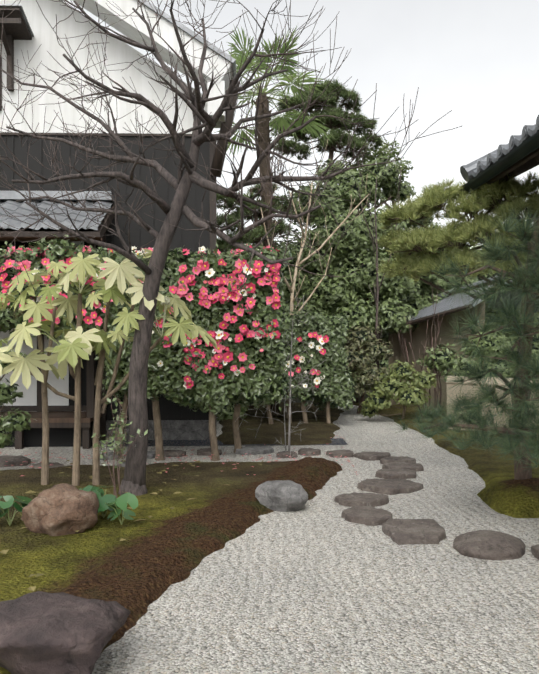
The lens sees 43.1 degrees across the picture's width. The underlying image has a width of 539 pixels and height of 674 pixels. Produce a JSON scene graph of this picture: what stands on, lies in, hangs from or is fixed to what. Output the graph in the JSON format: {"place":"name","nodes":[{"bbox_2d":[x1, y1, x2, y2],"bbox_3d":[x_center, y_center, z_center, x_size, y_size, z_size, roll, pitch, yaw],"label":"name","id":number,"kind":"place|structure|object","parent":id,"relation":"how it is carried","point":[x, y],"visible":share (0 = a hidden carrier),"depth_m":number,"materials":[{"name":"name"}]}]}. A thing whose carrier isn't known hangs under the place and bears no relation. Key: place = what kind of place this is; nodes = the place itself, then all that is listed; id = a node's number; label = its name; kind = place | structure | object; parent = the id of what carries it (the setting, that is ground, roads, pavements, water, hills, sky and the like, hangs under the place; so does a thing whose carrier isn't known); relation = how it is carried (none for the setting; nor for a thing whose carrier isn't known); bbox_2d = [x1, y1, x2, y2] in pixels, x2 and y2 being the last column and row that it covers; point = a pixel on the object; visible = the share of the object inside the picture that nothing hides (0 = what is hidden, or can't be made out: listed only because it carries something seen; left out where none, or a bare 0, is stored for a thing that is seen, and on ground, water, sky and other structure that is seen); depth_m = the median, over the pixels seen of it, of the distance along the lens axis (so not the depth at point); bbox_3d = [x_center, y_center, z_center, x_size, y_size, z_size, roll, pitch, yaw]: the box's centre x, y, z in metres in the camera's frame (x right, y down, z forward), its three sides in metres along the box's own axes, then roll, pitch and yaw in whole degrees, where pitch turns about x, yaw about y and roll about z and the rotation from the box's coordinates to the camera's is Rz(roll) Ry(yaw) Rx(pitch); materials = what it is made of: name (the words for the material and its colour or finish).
{"place":"outdoors","nodes":[
{"label":"outdoors","id":0,"kind":"place"},
{"bbox_2d":[105,438,347,446],"bbox_3d":[-0.596,1.518,9.851,3.400,0.001,0.700,0,0,-2],"label":"stone edging","id":1,"kind":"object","parent":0,"point":[338,441],"depth_m":9.74,"materials":[{"name":"grey stone"}]},
{"bbox_2d":[0,404,538,673],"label":"gravel path","id":2,"kind":"structure","parent":0,"point":[317,584],"depth_m":4.09,"materials":[{"name":"grey gravel"}]},
{"bbox_2d":[0,455,30,466],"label":"stepping stone","id":3,"kind":"object","parent":2,"relation":"on","point":[14,461],"visible":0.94,"depth_m":8.12,"materials":[{"name":"grey stone"}]},
{"bbox_2d":[0,280,40,448],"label":"camellia bush","id":4,"kind":"object","parent":2,"relation":"on","point":[10,422],"visible":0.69,"depth_m":7.71,"materials":[{"name":"green plant"}]},
{"bbox_2d":[32,462,63,468],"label":"stepping stone","id":5,"kind":"object","parent":2,"relation":"on","point":[52,465],"visible":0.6,"depth_m":7.83,"materials":[{"name":"grey stone"}]},
{"bbox_2d":[0,591,130,673],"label":"rock","id":6,"kind":"object","parent":2,"relation":"on","point":[41,632],"visible":1,"depth_m":2.86,"materials":[{"name":"stone"}]},
{"bbox_2d":[0,234,133,341],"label":"camellia hedge","id":7,"kind":"object","parent":2,"relation":"on","point":[38,255],"visible":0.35,"depth_m":8.32,"materials":[{"name":"green plant"}]},
{"bbox_2d":[100,452,117,460],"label":"stepping stone","id":8,"kind":"object","parent":2,"relation":"on","point":[110,454],"visible":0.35,"depth_m":8.47,"materials":[{"name":"grey stone"}]},
{"bbox_2d":[147,451,155,458],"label":"stepping stone","id":9,"kind":"object","parent":2,"relation":"on","point":[151,454],"visible":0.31,"depth_m":8.57,"materials":[{"name":"grey stone"}]},
{"bbox_2d":[0,457,341,673],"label":"bed","id":10,"kind":"object","parent":2,"relation":"on","point":[141,568],"visible":0.58,"depth_m":5.19,"materials":[{"name":"green plant"}]},
{"bbox_2d":[21,483,98,535],"bbox_3d":[-1.592,1.361,5.256,0.554,0.443,0.418,0,0,-33],"label":"tan rock","id":11,"kind":"object","parent":10,"relation":"on","point":[61,509],"visible":0.9,"depth_m":5.15,"materials":[{"name":"brown stone"}]},
{"bbox_2d":[0,485,138,525],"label":"leafy ground plant","id":12,"kind":"object","parent":10,"relation":"on","point":[112,503],"visible":0.67,"depth_m":5.39,"materials":[{"name":"green plant"}]},
{"bbox_2d":[0,249,217,485],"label":"fatsia plant","id":13,"kind":"object","parent":10,"relation":"on","point":[69,351],"visible":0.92,"depth_m":6.74,"materials":[{"name":"green plant"}]},
{"bbox_2d":[91,398,147,497],"bbox_3d":[-1.436,1.033,6.162,0.516,0.996,0.494,0,0,-37],"label":"shrub","id":14,"kind":"object","parent":10,"relation":"on","point":[119,441],"visible":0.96,"depth_m":6.20,"materials":[{"name":"plant"}]},
{"bbox_2d":[0,0,461,495],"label":"plum tree","id":15,"kind":"object","parent":10,"relation":"on","point":[133,481],"visible":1,"depth_m":6.16,"materials":[{"name":"brown plant"}]},
{"bbox_2d":[235,294,326,457],"bbox_3d":[0.163,0.513,8.834,1.180,2.119,0.941,0,0,23],"label":"bare sapling","id":16,"kind":"object","parent":10,"relation":"on","point":[290,389],"visible":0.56,"depth_m":8.82,"materials":[{"name":"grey plant"}]},
{"bbox_2d":[164,450,185,456],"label":"stepping stone","id":17,"kind":"object","parent":2,"relation":"on","point":[173,453],"visible":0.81,"depth_m":8.69,"materials":[{"name":"grey stone"}]},
{"bbox_2d":[0,437,356,590],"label":"fallen leaves","id":18,"kind":"object","parent":2,"relation":"on","point":[38,574],"visible":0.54,"depth_m":7.32,"materials":[{"name":"brown plant"}]},
{"bbox_2d":[94,243,292,460],"bbox_3d":[-0.926,0.166,8.860,2.530,2.786,1.362,0,0,-2],"label":"camellia hedge","id":19,"kind":"object","parent":2,"relation":"on","point":[250,344],"visible":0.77,"depth_m":8.37,"materials":[{"name":"green plant"}]},
{"bbox_2d":[197,448,221,455],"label":"stepping stone","id":20,"kind":"object","parent":2,"relation":"on","point":[203,451],"visible":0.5,"depth_m":8.79,"materials":[{"name":"grey stone"}]},
{"bbox_2d":[216,374,249,420],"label":"dark shrubs","id":21,"kind":"object","parent":2,"relation":"on","point":[227,413],"visible":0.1,"depth_m":12.22,"materials":[{"name":"green plant"}]},
{"bbox_2d":[235,446,273,454],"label":"stepping stone","id":22,"kind":"object","parent":2,"relation":"on","point":[252,450],"visible":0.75,"depth_m":8.92,"materials":[{"name":"grey stone"}]},
{"bbox_2d":[218,240,298,407],"bbox_3d":[-0.370,-0.277,13.897,2.178,3.754,2.097,0,0,-2],"label":"bush","id":23,"kind":"object","parent":2,"relation":"on","point":[287,308],"visible":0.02,"depth_m":13.81,"materials":[{"name":"green plant"}]},
{"bbox_2d":[215,26,335,415],"bbox_3d":[-0.091,-2.117,12.881,2.833,7.392,2.523,0,0,-2],"label":"windmill palm","id":24,"kind":"object","parent":2,"relation":"on","point":[263,168],"visible":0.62,"depth_m":12.87,"materials":[{"name":"green plant"}]},
{"bbox_2d":[217,402,343,445],"bbox_3d":[0.426,1.515,12.429,3.180,0.108,6.300,0,0,-2],"label":"moss mound","id":25,"kind":"object","parent":2,"relation":"on","point":[320,430],"visible":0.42,"depth_m":11.12,"materials":[{"name":"green plant"}]},
{"bbox_2d":[255,480,307,511],"bbox_3d":[0.130,1.418,6.061,0.470,0.298,0.331,0,0,31],"label":"grey rock","id":26,"kind":"object","parent":2,"relation":"on","point":[283,496],"visible":0.94,"depth_m":5.95,"materials":[{"name":"grey stone"}]},
{"bbox_2d":[276,451,297,457],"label":"stepping stone","id":27,"kind":"object","parent":2,"relation":"on","point":[282,454],"visible":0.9,"depth_m":8.62,"materials":[{"name":"grey stone"}]},
{"bbox_2d":[254,308,355,423],"bbox_3d":[0.575,0.535,12.181,1.804,2.049,1.604,0,0,-2],"label":"camellia hedge","id":28,"kind":"object","parent":2,"relation":"on","point":[327,333],"visible":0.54,"depth_m":11.61,"materials":[{"name":"green plant"}]},
{"bbox_2d":[298,448,320,455],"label":"stepping stone","id":29,"kind":"object","parent":2,"relation":"on","point":[307,451],"visible":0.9,"depth_m":8.82,"materials":[{"name":"grey stone"}]},
{"bbox_2d":[260,136,368,417],"bbox_3d":[0.828,-0.926,12.635,1.066,5.356,2.395,0,0,43],"label":"bare sapling","id":30,"kind":"object","parent":2,"relation":"on","point":[293,282],"visible":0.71,"depth_m":12.56,"materials":[{"name":"beige plant"}]},
{"bbox_2d":[326,449,353,457],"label":"stepping stone","id":31,"kind":"object","parent":2,"relation":"on","point":[339,453],"visible":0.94,"depth_m":8.67,"materials":[{"name":"grey stone"}]},
{"bbox_2d":[334,492,388,506],"bbox_3d":[0.839,1.527,6.296,0.468,0.124,0.422,0,0,34],"label":"stepping stone","id":32,"kind":"object","parent":2,"relation":"on","point":[361,499],"visible":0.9,"depth_m":6.21,"materials":[{"name":"grey stone"}]},
{"bbox_2d":[341,506,392,525],"bbox_3d":[0.822,1.527,5.741,0.414,0.125,0.478,0,0,-38],"label":"stepping stone","id":33,"kind":"object","parent":2,"relation":"on","point":[368,515],"visible":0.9,"depth_m":5.66,"materials":[{"name":"grey stone"}]},
{"bbox_2d":[341,322,393,413],"bbox_3d":[1.794,0.639,13.515,1.444,1.901,1.453,0,0,-2],"label":"shrub","id":34,"kind":"object","parent":2,"relation":"on","point":[361,338],"visible":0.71,"depth_m":13.37,"materials":[{"name":"green plant"}]},
{"bbox_2d":[354,451,390,460],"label":"stepping stone","id":35,"kind":"object","parent":2,"relation":"on","point":[370,456],"visible":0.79,"depth_m":8.54,"materials":[{"name":"grey stone"}]},
{"bbox_2d":[358,113,406,395],"bbox_3d":[2.306,-1.417,13.767,1.076,5.837,0.714,0,0,23],"label":"bare tree","id":36,"kind":"object","parent":2,"relation":"on","point":[377,289],"visible":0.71,"depth_m":13.81,"materials":[{"name":"brown plant"}]},
{"bbox_2d":[357,479,422,494],"bbox_3d":[1.219,1.525,6.863,0.697,0.129,0.576,0,0,-2],"label":"stepping stone","id":37,"kind":"object","parent":2,"relation":"on","point":[391,486],"visible":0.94,"depth_m":6.76,"materials":[{"name":"grey stone"}]},
{"bbox_2d":[375,468,416,478],"bbox_3d":[1.383,1.527,7.464,0.487,0.124,0.385,0,0,-2],"label":"stepping stone","id":38,"kind":"object","parent":2,"relation":"on","point":[394,473],"visible":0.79,"depth_m":7.38,"materials":[{"name":"grey stone"}]},
{"bbox_2d":[358,360,436,418],"bbox_3d":[2.292,1.001,12.231,1.397,1.180,0.873,0,0,22],"label":"yellow green shrub","id":39,"kind":"object","parent":2,"relation":"on","point":[403,392],"visible":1,"depth_m":12.09,"materials":[{"name":"green plant"}]},
{"bbox_2d":[380,456,415,463],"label":"stepping stone","id":40,"kind":"object","parent":2,"relation":"on","point":[390,459],"visible":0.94,"depth_m":8.21,"materials":[{"name":"grey stone"}]},
{"bbox_2d":[382,462,423,471],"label":"stepping stone","id":41,"kind":"object","parent":2,"relation":"on","point":[416,467],"visible":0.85,"depth_m":7.82,"materials":[{"name":"grey stone"}]},
{"bbox_2d":[382,519,445,544],"bbox_3d":[1.120,1.526,5.268,0.480,0.125,0.542,0,0,-2],"label":"stepping stone","id":42,"kind":"object","parent":2,"relation":"on","point":[412,531],"visible":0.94,"depth_m":5.20,"materials":[{"name":"grey stone"}]},
{"bbox_2d":[353,402,538,517],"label":"moss mound","id":43,"kind":"object","parent":2,"relation":"on","point":[504,491],"visible":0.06,"depth_m":7.47,"materials":[{"name":"green plant"}]},
{"bbox_2d":[398,289,455,417],"bbox_3d":[2.836,0.245,12.478,1.005,2.524,0.701,0,0,31],"label":"red twig shrub","id":44,"kind":"object","parent":43,"relation":"on","point":[437,390],"visible":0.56,"depth_m":12.45,"materials":[{"name":"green plant"}]},
{"bbox_2d":[391,201,538,479],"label":"pine","id":45,"kind":"object","parent":43,"relation":"on","point":[518,434],"visible":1,"depth_m":5.27,"materials":[{"name":"green plant"}]},
{"bbox_2d":[446,376,538,436],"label":"beige garden wall","id":46,"kind":"structure","parent":43,"relation":"on","point":[452,390],"depth_m":10.78,"materials":[{"name":"grey"}]},
{"bbox_2d":[374,273,538,408],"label":"garden house","id":47,"kind":"structure","parent":2,"relation":"on","point":[418,334],"depth_m":14.20,"materials":[{"name":"brown wood"}]},
{"bbox_2d":[376,169,538,298],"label":"cloud pine","id":48,"kind":"object","parent":2,"relation":"on","point":[508,194],"visible":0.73,"depth_m":6.55,"materials":[{"name":"green plant"}]},
{"bbox_2d":[416,328,538,380],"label":"dark shrubs","id":49,"kind":"object","parent":2,"relation":"on","point":[443,360],"visible":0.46,"depth_m":12.21,"materials":[{"name":"green plant"}]},
{"bbox_2d":[453,530,525,559],"bbox_3d":[1.584,1.509,4.904,0.514,0.199,0.490,0,0,-2],"label":"stepping stone","id":50,"kind":"object","parent":2,"relation":"on","point":[487,544],"visible":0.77,"depth_m":4.76,"materials":[{"name":"grey stone"}]},
{"bbox_2d":[531,544,538,559],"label":"stepping stone","id":51,"kind":"object","parent":2,"relation":"on","point":[535,550],"visible":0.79,"depth_m":4.74,"materials":[{"name":"grey stone"}]},
{"bbox_2d":[63,0,538,249],"label":"sky","id":52,"kind":"structure","parent":0,"point":[477,60],"materials":[{"name":"white"}]},
{"bbox_2d":[279,367,504,403],"bbox_3d":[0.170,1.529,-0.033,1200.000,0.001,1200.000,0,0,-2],"label":"ground","id":53,"kind":"structure","parent":0,"point":[296,400],"depth_m":16.98,"materials":[{"name":"green plant"}]},
{"bbox_2d":[0,0,239,448],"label":"house","id":54,"kind":"structure","parent":53,"relation":"on","point":[26,26],"depth_m":10.07,"materials":[{"name":"paint"}]},
{"bbox_2d":[216,182,301,256],"bbox_3d":[-0.387,-0.736,13.023,2.181,4.685,1.214,0,0,-26],"label":"cloud pine","id":55,"kind":"object","parent":53,"relation":"on","point":[258,233],"visible":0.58,"depth_m":12.91,"materials":[{"name":"green plant"}]},
{"bbox_2d":[269,79,384,284],"bbox_3d":[1.534,-2.616,18.067,3.237,8.421,2.006,0,0,-2],"label":"tall pine","id":56,"kind":"object","parent":53,"relation":"on","point":[337,126],"visible":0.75,"depth_m":17.85,"materials":[{"name":"green plant"}]},
{"bbox_2d":[314,299,388,387],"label":"path shrubs","id":57,"kind":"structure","parent":53,"relation":"on","point":[385,337],"depth_m":16.51,"materials":[{"name":"green plant"}]},
{"bbox_2d":[275,155,440,402],"bbox_3d":[1.859,-1.372,15.626,4.091,5.920,3.705,0,0,-2],"label":"evergreen tree","id":58,"kind":"object","parent":53,"relation":"on","point":[354,251],"visible":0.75,"depth_m":14.57,"materials":[{"name":"green plant"}]},
{"bbox_2d":[346,139,412,306],"bbox_3d":[3.108,-2.031,19.215,2.155,7.232,1.300,0,0,-28],"label":"tree","id":59,"kind":"object","parent":53,"relation":"on","point":[384,148],"visible":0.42,"depth_m":19.29,"materials":[{"name":"green plant"}]},
{"bbox_2d":[220,242,538,377],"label":"boundary hedge","id":60,"kind":"object","parent":53,"relation":"on","point":[383,363],"depth_m":23.24,"materials":[{"name":"green plant"}]},
{"bbox_2d":[398,222,538,362],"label":"evergreen tree","id":61,"kind":"object","parent":53,"relation":"on","point":[415,302],"visible":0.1,"depth_m":15.38,"materials":[{"name":"green plant"}]},
{"bbox_2d":[457,115,538,195],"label":"house eave","id":62,"kind":"object","parent":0,"point":[517,155],"visible":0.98,"depth_m":5.85,"materials":[{"name":"tile"}]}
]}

